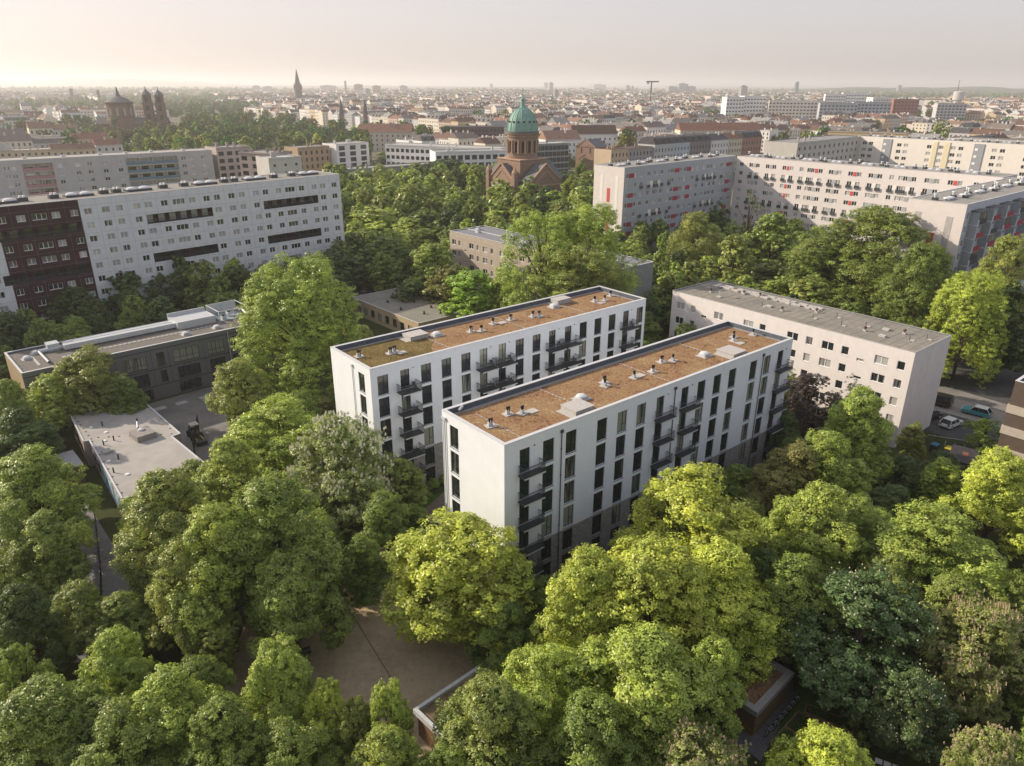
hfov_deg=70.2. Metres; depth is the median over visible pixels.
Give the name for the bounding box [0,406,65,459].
tree
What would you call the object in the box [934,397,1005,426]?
parking strip
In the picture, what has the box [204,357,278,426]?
tree
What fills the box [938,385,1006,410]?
pavement
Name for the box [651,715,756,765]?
chestnut tree
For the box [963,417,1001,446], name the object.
tree
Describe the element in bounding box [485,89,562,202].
domed church
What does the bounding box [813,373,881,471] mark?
birch tree
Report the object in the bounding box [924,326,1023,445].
street
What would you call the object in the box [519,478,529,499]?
window
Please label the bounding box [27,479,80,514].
tree
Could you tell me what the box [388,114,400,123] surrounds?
town house
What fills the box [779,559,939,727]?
chestnut tree
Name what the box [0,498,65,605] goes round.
tree
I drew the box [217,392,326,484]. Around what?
tree
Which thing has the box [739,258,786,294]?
tree
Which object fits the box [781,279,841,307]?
tree
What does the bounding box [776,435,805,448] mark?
tree
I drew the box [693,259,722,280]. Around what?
tree
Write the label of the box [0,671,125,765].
tree
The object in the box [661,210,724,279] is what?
tree
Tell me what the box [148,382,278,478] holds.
school yard
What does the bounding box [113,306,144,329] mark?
tree
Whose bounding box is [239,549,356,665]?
tree
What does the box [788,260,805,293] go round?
tree
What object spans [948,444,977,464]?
bin shelter
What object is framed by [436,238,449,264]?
tree
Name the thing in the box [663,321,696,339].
tree
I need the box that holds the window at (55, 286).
[48,282,62,290]
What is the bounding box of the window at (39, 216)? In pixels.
[31,213,46,220]
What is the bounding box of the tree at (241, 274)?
[222,264,254,297]
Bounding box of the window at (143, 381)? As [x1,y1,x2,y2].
[134,374,150,388]
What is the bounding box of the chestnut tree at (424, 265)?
[403,241,464,299]
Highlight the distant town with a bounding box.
[0,87,1023,129]
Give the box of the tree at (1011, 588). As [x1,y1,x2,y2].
[983,568,1023,665]
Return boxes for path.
[52,493,133,662]
[353,491,444,592]
[719,656,793,760]
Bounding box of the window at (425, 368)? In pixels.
[421,363,430,383]
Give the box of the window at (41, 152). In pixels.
[15,152,49,155]
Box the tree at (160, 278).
[143,272,181,311]
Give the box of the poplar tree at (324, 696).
[303,677,355,765]
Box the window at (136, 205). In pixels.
[133,203,139,208]
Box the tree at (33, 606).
[0,582,78,673]
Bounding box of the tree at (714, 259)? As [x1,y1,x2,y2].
[700,255,721,270]
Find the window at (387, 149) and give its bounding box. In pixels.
[386,148,428,163]
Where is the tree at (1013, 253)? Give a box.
[956,233,1023,338]
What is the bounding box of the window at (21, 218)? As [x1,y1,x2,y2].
[16,215,25,221]
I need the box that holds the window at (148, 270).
[145,268,151,273]
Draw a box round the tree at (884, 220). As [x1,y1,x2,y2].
[780,205,959,319]
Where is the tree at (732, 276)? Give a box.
[717,271,740,284]
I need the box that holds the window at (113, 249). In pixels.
[110,246,117,252]
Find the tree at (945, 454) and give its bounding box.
[911,450,963,494]
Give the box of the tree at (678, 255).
[664,249,687,280]
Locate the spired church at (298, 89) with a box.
[294,70,319,98]
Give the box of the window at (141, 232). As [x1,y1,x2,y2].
[138,229,144,235]
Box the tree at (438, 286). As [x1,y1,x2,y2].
[422,263,464,308]
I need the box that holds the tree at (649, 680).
[560,620,733,765]
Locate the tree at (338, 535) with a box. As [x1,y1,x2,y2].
[307,512,345,570]
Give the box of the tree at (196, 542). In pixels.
[162,501,274,651]
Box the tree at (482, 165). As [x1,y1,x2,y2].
[464,164,486,191]
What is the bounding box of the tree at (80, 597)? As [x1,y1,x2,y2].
[44,577,107,660]
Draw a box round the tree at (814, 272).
[777,239,879,310]
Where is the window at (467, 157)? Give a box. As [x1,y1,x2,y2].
[436,154,503,166]
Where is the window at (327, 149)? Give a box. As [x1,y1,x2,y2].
[300,149,327,168]
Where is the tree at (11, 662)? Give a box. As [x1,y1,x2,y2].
[0,642,56,734]
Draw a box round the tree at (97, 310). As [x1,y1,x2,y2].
[82,298,114,334]
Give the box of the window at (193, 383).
[179,377,201,391]
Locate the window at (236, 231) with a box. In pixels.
[233,229,239,234]
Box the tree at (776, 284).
[761,276,789,295]
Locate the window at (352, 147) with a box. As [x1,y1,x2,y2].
[339,144,366,165]
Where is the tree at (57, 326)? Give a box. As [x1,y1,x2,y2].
[45,320,65,340]
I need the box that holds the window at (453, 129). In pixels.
[453,129,502,136]
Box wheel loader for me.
[186,421,207,446]
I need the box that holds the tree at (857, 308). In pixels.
[839,302,868,315]
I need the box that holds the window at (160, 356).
[156,352,165,366]
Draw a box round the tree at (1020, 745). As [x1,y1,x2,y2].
[997,720,1023,765]
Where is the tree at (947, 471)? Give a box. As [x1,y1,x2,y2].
[909,456,964,512]
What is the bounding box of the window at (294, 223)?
[289,221,298,226]
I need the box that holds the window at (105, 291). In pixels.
[101,288,108,294]
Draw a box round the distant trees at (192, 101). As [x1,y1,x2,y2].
[0,85,1023,111]
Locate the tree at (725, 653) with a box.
[671,635,749,743]
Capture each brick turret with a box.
[339,99,344,127]
[363,99,367,121]
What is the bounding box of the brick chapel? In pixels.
[575,138,606,177]
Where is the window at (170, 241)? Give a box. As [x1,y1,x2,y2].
[168,238,173,244]
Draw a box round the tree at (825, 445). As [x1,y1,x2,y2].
[773,428,875,514]
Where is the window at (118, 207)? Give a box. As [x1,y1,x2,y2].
[115,205,122,210]
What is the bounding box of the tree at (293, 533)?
[198,467,356,639]
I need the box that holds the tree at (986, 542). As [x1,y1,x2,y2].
[948,538,1010,595]
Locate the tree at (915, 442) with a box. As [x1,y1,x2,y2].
[894,421,927,461]
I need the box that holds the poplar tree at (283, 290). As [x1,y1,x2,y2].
[230,250,365,407]
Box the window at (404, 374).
[400,368,409,389]
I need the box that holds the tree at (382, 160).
[370,155,385,164]
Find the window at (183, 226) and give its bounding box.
[177,224,188,230]
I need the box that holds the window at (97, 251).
[93,249,99,255]
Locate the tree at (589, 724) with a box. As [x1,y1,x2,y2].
[532,685,651,765]
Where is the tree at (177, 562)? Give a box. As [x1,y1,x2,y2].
[143,534,232,655]
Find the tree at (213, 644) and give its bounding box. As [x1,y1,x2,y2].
[176,596,241,667]
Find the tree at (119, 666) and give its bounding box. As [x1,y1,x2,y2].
[72,624,166,710]
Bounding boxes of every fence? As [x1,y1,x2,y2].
[94,513,102,595]
[192,415,198,455]
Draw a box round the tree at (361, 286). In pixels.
[343,258,378,291]
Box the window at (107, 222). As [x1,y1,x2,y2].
[104,220,112,226]
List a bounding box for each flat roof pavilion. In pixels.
[413,662,514,753]
[722,646,793,735]
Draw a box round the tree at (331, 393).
[324,382,336,413]
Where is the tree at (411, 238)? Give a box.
[399,230,428,272]
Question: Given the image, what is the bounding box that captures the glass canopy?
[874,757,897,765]
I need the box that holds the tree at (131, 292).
[117,286,147,324]
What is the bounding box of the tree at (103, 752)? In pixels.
[71,695,197,765]
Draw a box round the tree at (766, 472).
[741,438,829,518]
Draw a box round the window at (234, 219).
[232,217,237,222]
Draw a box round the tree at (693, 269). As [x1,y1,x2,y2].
[680,260,708,285]
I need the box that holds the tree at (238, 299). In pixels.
[236,294,251,309]
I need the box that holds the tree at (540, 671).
[493,641,586,765]
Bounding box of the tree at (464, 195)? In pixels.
[439,190,478,206]
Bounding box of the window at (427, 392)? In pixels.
[422,385,432,404]
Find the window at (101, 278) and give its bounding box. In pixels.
[98,275,105,281]
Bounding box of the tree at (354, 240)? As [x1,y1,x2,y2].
[344,231,366,256]
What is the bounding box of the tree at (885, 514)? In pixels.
[860,505,896,537]
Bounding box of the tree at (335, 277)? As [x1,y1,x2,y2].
[303,266,339,314]
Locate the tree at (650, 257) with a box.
[642,253,658,292]
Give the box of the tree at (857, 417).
[811,384,896,492]
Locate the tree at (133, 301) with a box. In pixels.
[119,294,151,327]
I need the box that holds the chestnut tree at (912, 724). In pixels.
[865,667,958,765]
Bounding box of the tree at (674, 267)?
[657,260,688,312]
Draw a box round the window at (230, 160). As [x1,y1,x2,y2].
[218,150,247,177]
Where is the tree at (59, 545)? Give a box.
[0,508,99,615]
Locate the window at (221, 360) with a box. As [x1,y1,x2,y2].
[210,356,225,370]
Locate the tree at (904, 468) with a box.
[873,453,926,503]
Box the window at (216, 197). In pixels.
[213,195,219,200]
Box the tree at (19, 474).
[0,441,102,555]
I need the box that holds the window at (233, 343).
[231,335,242,347]
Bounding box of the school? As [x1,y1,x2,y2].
[4,300,270,421]
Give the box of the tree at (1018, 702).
[998,652,1023,727]
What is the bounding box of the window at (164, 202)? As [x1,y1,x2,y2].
[161,200,167,205]
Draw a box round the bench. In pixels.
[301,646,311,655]
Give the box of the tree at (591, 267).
[510,240,631,302]
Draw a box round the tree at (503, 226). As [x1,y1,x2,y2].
[494,222,519,231]
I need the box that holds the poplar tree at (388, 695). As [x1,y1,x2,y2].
[368,676,415,763]
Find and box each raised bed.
[769,726,797,759]
[784,710,819,733]
[804,703,854,735]
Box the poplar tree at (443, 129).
[440,126,447,132]
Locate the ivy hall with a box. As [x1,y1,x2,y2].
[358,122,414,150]
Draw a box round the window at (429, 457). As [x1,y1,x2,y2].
[425,446,434,465]
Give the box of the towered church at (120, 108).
[96,87,170,136]
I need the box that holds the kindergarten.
[69,399,222,525]
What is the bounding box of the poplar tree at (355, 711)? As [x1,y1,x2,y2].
[332,695,372,765]
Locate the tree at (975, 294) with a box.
[922,267,1011,388]
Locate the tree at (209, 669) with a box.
[179,654,240,715]
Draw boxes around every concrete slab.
[153,406,166,410]
[175,400,187,405]
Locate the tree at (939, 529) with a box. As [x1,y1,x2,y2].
[852,495,1016,605]
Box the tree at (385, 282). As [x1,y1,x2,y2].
[366,251,400,292]
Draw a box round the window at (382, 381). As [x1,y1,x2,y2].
[377,374,388,395]
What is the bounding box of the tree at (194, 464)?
[178,458,214,506]
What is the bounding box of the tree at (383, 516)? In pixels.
[354,489,421,563]
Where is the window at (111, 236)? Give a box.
[107,233,114,239]
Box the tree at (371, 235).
[361,230,384,260]
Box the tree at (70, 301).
[39,285,103,333]
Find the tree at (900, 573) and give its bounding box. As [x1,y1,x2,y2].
[847,551,926,652]
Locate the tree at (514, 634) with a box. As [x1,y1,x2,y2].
[463,597,536,676]
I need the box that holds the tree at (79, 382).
[50,342,129,417]
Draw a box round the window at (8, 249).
[5,246,13,253]
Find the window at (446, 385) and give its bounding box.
[442,379,452,398]
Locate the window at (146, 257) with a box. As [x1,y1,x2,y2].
[143,255,149,260]
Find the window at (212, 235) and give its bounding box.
[209,232,214,238]
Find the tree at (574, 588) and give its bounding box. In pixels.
[527,543,635,690]
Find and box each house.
[0,119,5,127]
[0,126,25,133]
[0,132,33,148]
[0,144,12,157]
[3,116,29,125]
[11,146,51,156]
[26,119,53,134]
[30,133,60,137]
[31,136,65,147]
[48,141,96,154]
[52,123,77,133]
[70,131,107,142]
[92,136,123,152]
[204,142,249,178]
[238,147,291,176]
[255,152,302,174]
[284,142,330,170]
[322,139,369,166]
[345,110,360,129]
[355,115,369,126]
[369,112,387,122]
[371,113,384,123]
[380,112,393,123]
[384,109,400,111]
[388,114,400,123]
[390,111,404,114]
[396,137,412,142]
[398,113,416,123]
[412,115,425,128]
[412,134,435,143]
[418,116,426,124]
[426,114,447,131]
[432,130,443,143]
[438,117,452,129]
[439,129,455,143]
[448,130,478,144]
[451,116,474,125]
[469,118,476,124]
[474,135,500,145]
[476,117,493,124]
[485,113,499,117]
[487,119,507,135]
[488,134,507,142]
[492,115,508,120]
[534,112,543,119]
[537,121,546,126]
[538,128,580,159]
[539,126,562,132]
[547,115,569,125]
[551,122,568,129]
[555,110,565,114]
[560,113,579,117]
[564,123,583,129]
[567,116,581,122]
[570,123,617,146]
[579,117,601,123]
[582,122,599,124]
[586,114,604,121]
[593,145,628,169]
[595,110,611,114]
[600,121,638,142]
[601,114,615,121]
[611,112,624,122]
[618,124,646,144]
[618,144,652,160]
[625,114,636,121]
[633,112,642,121]
[638,120,665,132]
[638,135,673,158]
[639,133,663,139]
[644,131,672,134]
[645,115,662,121]
[658,117,672,123]
[664,122,677,131]
[666,134,690,156]
[671,117,699,123]
[673,114,692,118]
[675,121,759,134]
[682,113,698,118]
[683,133,710,154]
[689,119,703,122]
[702,119,717,122]
[707,131,728,154]
[718,118,737,122]
[722,131,742,171]
[729,129,761,154]
[733,120,750,122]
[735,114,748,119]
[739,115,755,120]
[749,112,763,116]
[750,116,771,121]
[756,120,774,124]
[758,122,777,129]
[760,128,778,152]
[770,113,783,117]
[770,119,789,123]
[773,115,792,119]
[776,124,790,138]
[789,119,803,124]
[789,127,800,137]
[790,123,810,136]
[795,116,810,119]
[802,118,821,123]
[807,121,819,126]
[809,124,853,134]
[817,126,850,132]
[818,120,827,125]
[822,111,840,120]
[827,117,845,122]
[828,121,848,125]
[834,115,849,118]
[837,112,856,117]
[843,118,856,122]
[847,123,875,128]
[849,126,872,130]
[852,112,869,119]
[861,118,876,124]
[874,114,893,129]
[877,128,899,131]
[890,113,900,128]
[900,120,912,129]
[910,132,942,137]
[911,119,932,132]
[925,121,947,131]
[942,124,959,133]
[946,120,982,124]
[948,127,972,137]
[948,136,1023,141]
[959,122,980,127]
[968,127,1004,135]
[969,134,996,137]
[979,122,989,127]
[980,119,996,123]
[987,121,1014,129]
[989,132,1009,138]
[995,119,1008,122]
[1002,130,1023,135]
[1007,118,1017,122]
[1010,126,1023,130]
[1010,134,1023,138]
[1015,119,1023,125]
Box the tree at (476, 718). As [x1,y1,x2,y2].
[432,667,542,765]
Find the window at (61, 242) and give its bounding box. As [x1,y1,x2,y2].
[58,239,66,246]
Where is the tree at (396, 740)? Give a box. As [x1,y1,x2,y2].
[343,721,423,765]
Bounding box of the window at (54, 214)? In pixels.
[51,211,60,218]
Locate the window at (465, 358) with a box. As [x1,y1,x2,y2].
[461,352,469,372]
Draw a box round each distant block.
[720,95,744,115]
[739,95,765,114]
[767,99,824,119]
[816,102,858,119]
[823,93,845,102]
[842,92,870,102]
[851,101,891,113]
[866,96,891,101]
[890,98,919,115]
[932,102,966,120]
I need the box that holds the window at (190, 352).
[173,345,199,362]
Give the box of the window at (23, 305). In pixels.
[20,302,27,308]
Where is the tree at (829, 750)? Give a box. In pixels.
[764,719,875,765]
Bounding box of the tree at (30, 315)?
[14,308,41,346]
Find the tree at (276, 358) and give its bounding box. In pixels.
[259,320,302,381]
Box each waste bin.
[929,442,939,451]
[944,445,951,452]
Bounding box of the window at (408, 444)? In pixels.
[404,438,412,452]
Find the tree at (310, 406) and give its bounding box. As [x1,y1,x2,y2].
[279,388,321,420]
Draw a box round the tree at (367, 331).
[357,324,373,337]
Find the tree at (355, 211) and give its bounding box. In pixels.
[343,209,370,231]
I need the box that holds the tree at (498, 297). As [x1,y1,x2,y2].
[484,275,525,310]
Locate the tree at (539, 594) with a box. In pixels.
[521,572,568,642]
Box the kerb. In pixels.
[930,397,1006,442]
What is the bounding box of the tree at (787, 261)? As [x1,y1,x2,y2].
[777,258,803,275]
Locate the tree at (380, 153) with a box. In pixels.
[376,149,385,155]
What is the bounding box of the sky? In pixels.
[0,0,1023,86]
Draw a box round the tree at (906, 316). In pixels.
[885,306,919,326]
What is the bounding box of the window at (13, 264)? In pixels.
[9,261,17,267]
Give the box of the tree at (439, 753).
[412,736,481,765]
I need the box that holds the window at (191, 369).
[178,362,201,378]
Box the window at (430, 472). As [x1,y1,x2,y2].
[426,466,434,485]
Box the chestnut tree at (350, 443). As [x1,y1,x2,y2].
[286,410,398,530]
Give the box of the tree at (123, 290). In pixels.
[116,285,145,309]
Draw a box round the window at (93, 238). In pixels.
[90,235,97,241]
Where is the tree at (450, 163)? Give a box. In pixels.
[423,158,470,186]
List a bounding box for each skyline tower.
[69,88,73,98]
[96,89,101,106]
[263,86,272,90]
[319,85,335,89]
[354,84,362,90]
[372,85,380,90]
[399,85,407,90]
[554,89,558,97]
[591,84,605,88]
[665,86,676,91]
[676,83,688,91]
[688,86,695,91]
[738,85,747,95]
[794,81,798,92]
[896,85,901,91]
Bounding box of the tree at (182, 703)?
[121,662,231,765]
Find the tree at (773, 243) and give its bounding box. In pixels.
[741,211,800,284]
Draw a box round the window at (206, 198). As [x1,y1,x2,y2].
[203,196,209,201]
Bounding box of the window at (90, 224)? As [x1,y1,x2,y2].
[87,222,94,228]
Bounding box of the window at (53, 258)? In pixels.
[42,255,56,262]
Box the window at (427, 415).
[423,406,432,425]
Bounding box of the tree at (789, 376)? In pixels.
[783,368,806,418]
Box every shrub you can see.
[427,478,439,488]
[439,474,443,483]
[956,464,969,479]
[975,442,993,458]
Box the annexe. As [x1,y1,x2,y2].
[352,288,464,331]
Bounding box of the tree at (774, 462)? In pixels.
[765,452,787,482]
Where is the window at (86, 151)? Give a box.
[54,151,94,154]
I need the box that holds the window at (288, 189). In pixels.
[285,187,294,192]
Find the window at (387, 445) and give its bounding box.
[382,440,393,460]
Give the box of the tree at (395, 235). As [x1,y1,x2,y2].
[384,230,413,270]
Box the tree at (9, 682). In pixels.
[0,642,44,729]
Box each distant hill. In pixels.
[0,78,248,85]
[451,85,1023,88]
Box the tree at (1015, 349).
[971,282,1023,380]
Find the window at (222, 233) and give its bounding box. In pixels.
[219,231,224,236]
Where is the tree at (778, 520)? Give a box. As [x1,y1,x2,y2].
[743,494,823,562]
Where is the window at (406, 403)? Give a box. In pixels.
[402,395,411,411]
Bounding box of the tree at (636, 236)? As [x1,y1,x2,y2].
[619,233,648,254]
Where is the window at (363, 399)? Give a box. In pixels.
[361,395,366,415]
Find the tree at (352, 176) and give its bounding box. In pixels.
[348,170,375,185]
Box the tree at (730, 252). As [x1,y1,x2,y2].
[706,233,756,282]
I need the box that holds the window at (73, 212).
[70,210,78,215]
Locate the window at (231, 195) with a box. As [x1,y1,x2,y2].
[228,193,234,198]
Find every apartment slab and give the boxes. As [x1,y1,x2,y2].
[0,148,215,197]
[0,170,344,342]
[593,151,735,254]
[730,151,1017,253]
[763,134,860,161]
[856,133,1023,177]
[888,176,1023,329]
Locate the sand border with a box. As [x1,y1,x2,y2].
[348,607,390,677]
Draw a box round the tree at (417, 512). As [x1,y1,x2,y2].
[395,503,435,542]
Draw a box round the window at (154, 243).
[152,241,158,246]
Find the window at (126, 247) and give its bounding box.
[123,245,130,250]
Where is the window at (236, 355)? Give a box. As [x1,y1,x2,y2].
[233,353,244,362]
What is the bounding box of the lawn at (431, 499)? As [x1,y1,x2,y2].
[417,492,444,522]
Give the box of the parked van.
[935,392,953,407]
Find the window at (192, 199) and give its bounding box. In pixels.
[189,197,194,202]
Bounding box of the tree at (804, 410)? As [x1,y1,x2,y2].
[784,373,841,437]
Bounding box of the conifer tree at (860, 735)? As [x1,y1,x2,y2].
[840,710,870,747]
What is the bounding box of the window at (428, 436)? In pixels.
[424,426,433,446]
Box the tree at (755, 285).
[743,283,764,291]
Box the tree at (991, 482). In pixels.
[937,444,1023,559]
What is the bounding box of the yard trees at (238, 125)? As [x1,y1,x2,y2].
[0,100,1023,151]
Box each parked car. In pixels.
[355,290,370,295]
[931,410,942,419]
[938,416,963,429]
[961,404,992,417]
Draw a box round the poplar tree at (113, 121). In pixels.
[110,118,121,138]
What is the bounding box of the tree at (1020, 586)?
[1007,564,1023,607]
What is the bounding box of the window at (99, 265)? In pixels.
[96,262,102,268]
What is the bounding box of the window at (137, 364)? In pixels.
[122,356,147,373]
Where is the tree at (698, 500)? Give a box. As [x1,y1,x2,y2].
[607,461,766,615]
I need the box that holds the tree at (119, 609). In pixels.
[83,589,158,656]
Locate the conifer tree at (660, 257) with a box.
[652,231,667,285]
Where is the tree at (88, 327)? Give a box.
[57,314,92,335]
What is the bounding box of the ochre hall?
[828,129,908,135]
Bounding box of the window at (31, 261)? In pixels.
[27,258,35,264]
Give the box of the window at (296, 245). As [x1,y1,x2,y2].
[292,243,300,248]
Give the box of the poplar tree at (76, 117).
[73,115,81,132]
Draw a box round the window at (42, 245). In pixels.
[38,241,53,248]
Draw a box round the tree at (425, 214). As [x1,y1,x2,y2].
[416,209,438,240]
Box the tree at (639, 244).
[622,240,645,256]
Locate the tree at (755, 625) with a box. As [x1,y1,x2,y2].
[646,535,786,687]
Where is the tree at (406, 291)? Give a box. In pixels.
[390,279,429,301]
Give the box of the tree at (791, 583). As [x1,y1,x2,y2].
[737,550,850,665]
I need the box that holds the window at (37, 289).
[34,286,43,292]
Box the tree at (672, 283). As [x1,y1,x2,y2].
[650,271,687,327]
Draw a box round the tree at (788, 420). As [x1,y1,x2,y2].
[768,407,800,452]
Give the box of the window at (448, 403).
[443,399,451,408]
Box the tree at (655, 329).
[643,311,663,343]
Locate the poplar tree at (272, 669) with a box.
[240,632,314,751]
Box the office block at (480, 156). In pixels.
[430,147,505,170]
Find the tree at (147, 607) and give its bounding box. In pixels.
[140,583,187,631]
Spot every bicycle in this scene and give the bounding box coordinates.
[764,723,776,736]
[774,713,785,726]
[783,703,793,716]
[790,694,801,706]
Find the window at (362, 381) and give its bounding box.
[359,372,365,394]
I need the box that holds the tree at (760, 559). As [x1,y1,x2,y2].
[745,546,782,610]
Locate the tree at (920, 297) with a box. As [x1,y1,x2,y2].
[869,240,957,331]
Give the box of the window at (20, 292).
[16,289,24,295]
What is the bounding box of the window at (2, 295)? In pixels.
[0,292,5,298]
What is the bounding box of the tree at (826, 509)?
[750,479,874,593]
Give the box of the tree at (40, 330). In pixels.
[23,317,60,347]
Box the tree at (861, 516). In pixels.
[824,491,891,573]
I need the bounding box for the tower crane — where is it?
[646,81,658,101]
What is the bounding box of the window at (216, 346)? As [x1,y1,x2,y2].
[207,339,224,354]
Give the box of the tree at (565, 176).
[560,171,578,184]
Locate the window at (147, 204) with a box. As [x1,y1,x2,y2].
[144,202,151,207]
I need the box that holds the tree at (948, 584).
[908,572,996,677]
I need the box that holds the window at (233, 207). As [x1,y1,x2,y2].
[230,205,235,210]
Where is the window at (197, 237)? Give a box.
[195,235,200,240]
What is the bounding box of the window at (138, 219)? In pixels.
[136,216,142,222]
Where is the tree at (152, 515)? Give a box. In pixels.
[108,465,212,600]
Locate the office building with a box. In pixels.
[985,375,1023,520]
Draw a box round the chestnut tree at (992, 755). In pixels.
[940,721,1023,765]
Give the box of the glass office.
[537,140,568,174]
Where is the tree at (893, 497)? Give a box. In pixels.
[866,484,922,519]
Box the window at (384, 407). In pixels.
[379,396,389,417]
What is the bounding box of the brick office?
[443,124,503,136]
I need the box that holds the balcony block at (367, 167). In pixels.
[322,161,432,177]
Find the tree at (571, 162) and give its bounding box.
[568,153,575,169]
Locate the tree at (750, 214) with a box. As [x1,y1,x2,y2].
[731,189,765,253]
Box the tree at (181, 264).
[166,256,202,310]
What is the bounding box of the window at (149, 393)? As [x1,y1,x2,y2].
[144,389,154,400]
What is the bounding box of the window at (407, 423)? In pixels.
[403,417,412,433]
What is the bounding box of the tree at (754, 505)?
[734,497,767,554]
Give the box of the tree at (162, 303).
[141,295,179,323]
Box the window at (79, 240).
[76,237,83,243]
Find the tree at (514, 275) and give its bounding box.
[494,209,591,307]
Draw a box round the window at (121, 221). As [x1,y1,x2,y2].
[118,218,125,224]
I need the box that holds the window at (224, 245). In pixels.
[221,243,226,248]
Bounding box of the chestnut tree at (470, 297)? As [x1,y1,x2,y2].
[437,267,504,317]
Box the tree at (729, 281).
[717,278,738,285]
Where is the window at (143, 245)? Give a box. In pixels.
[140,242,147,248]
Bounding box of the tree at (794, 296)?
[787,293,800,299]
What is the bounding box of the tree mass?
[25,110,853,262]
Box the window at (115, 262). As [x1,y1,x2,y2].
[113,259,120,265]
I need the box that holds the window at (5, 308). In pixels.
[0,306,8,311]
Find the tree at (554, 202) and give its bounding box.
[532,200,571,217]
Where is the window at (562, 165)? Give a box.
[537,145,567,171]
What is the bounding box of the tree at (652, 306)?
[641,290,662,325]
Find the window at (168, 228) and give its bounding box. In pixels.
[165,226,171,231]
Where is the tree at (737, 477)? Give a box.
[712,463,771,506]
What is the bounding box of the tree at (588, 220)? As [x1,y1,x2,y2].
[531,200,648,294]
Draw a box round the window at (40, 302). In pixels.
[37,299,46,306]
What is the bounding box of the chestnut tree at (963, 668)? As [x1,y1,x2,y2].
[903,588,1023,724]
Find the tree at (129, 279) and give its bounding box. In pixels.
[101,271,153,322]
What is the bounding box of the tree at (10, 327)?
[0,310,35,361]
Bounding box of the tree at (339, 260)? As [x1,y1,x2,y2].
[314,249,364,291]
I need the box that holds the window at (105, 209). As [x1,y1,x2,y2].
[102,206,109,212]
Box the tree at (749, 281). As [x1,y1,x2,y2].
[735,274,757,288]
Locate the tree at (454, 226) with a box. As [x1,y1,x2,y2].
[438,221,459,248]
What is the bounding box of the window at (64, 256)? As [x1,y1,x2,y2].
[61,253,69,259]
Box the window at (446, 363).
[441,357,451,377]
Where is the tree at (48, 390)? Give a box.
[25,372,76,436]
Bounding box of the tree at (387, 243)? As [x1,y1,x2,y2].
[349,235,417,289]
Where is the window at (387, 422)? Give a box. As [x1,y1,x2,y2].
[380,418,392,438]
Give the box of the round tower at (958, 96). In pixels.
[952,81,964,102]
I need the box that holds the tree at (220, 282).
[205,275,241,304]
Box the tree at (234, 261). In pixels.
[218,256,242,295]
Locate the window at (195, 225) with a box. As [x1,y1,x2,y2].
[193,222,199,227]
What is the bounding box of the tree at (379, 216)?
[344,205,419,240]
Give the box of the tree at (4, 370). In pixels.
[0,344,14,391]
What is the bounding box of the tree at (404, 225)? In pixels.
[389,214,436,254]
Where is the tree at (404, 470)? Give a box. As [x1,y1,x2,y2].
[380,457,432,506]
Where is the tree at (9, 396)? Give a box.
[0,378,44,450]
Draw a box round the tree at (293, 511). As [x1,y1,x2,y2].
[246,486,308,517]
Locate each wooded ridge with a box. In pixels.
[0,85,823,89]
[755,86,1023,94]
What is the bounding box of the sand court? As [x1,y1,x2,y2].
[212,547,476,765]
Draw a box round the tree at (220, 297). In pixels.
[196,291,231,309]
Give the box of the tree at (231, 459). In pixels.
[189,436,266,514]
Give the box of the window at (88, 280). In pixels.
[85,277,92,283]
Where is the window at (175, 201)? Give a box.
[172,198,184,204]
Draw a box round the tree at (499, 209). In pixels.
[470,202,511,225]
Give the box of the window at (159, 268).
[156,266,163,271]
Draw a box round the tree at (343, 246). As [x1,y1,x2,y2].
[326,239,353,279]
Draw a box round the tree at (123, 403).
[102,375,150,414]
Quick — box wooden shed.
[56,450,85,484]
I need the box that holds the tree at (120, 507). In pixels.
[115,490,140,538]
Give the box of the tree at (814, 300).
[810,298,825,304]
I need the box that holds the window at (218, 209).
[215,207,221,212]
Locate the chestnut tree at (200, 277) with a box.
[182,260,219,308]
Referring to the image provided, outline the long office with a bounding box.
[385,142,507,163]
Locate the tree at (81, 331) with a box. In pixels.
[58,315,95,341]
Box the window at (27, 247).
[23,244,32,250]
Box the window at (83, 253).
[79,251,87,257]
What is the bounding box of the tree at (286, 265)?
[283,255,309,275]
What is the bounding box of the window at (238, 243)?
[235,241,240,246]
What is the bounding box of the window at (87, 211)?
[84,208,91,214]
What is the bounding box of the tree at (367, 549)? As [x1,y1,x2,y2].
[335,534,393,608]
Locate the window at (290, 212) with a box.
[288,209,296,215]
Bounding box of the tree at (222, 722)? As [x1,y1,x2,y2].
[176,691,275,765]
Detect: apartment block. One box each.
[330,286,646,491]
[441,320,793,599]
[450,226,653,311]
[669,280,951,447]
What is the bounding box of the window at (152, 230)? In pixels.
[149,228,156,233]
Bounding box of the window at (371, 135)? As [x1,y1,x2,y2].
[360,135,409,149]
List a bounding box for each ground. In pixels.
[0,207,1023,765]
[8,100,762,206]
[761,679,859,765]
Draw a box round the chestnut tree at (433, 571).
[379,506,536,664]
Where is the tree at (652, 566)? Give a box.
[562,531,731,714]
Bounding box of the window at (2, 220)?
[0,217,6,223]
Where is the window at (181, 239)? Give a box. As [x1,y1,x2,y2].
[179,236,190,242]
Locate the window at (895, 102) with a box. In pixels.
[893,102,917,115]
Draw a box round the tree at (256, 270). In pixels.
[253,264,265,272]
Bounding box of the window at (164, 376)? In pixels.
[160,369,168,382]
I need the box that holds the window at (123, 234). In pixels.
[121,232,127,237]
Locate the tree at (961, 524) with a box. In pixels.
[907,507,975,559]
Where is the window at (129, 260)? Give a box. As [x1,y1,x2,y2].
[126,258,132,263]
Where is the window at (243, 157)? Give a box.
[242,156,257,175]
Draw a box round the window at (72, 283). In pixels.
[67,280,75,285]
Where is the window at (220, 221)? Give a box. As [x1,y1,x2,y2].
[217,219,223,224]
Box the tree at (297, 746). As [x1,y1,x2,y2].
[257,715,345,765]

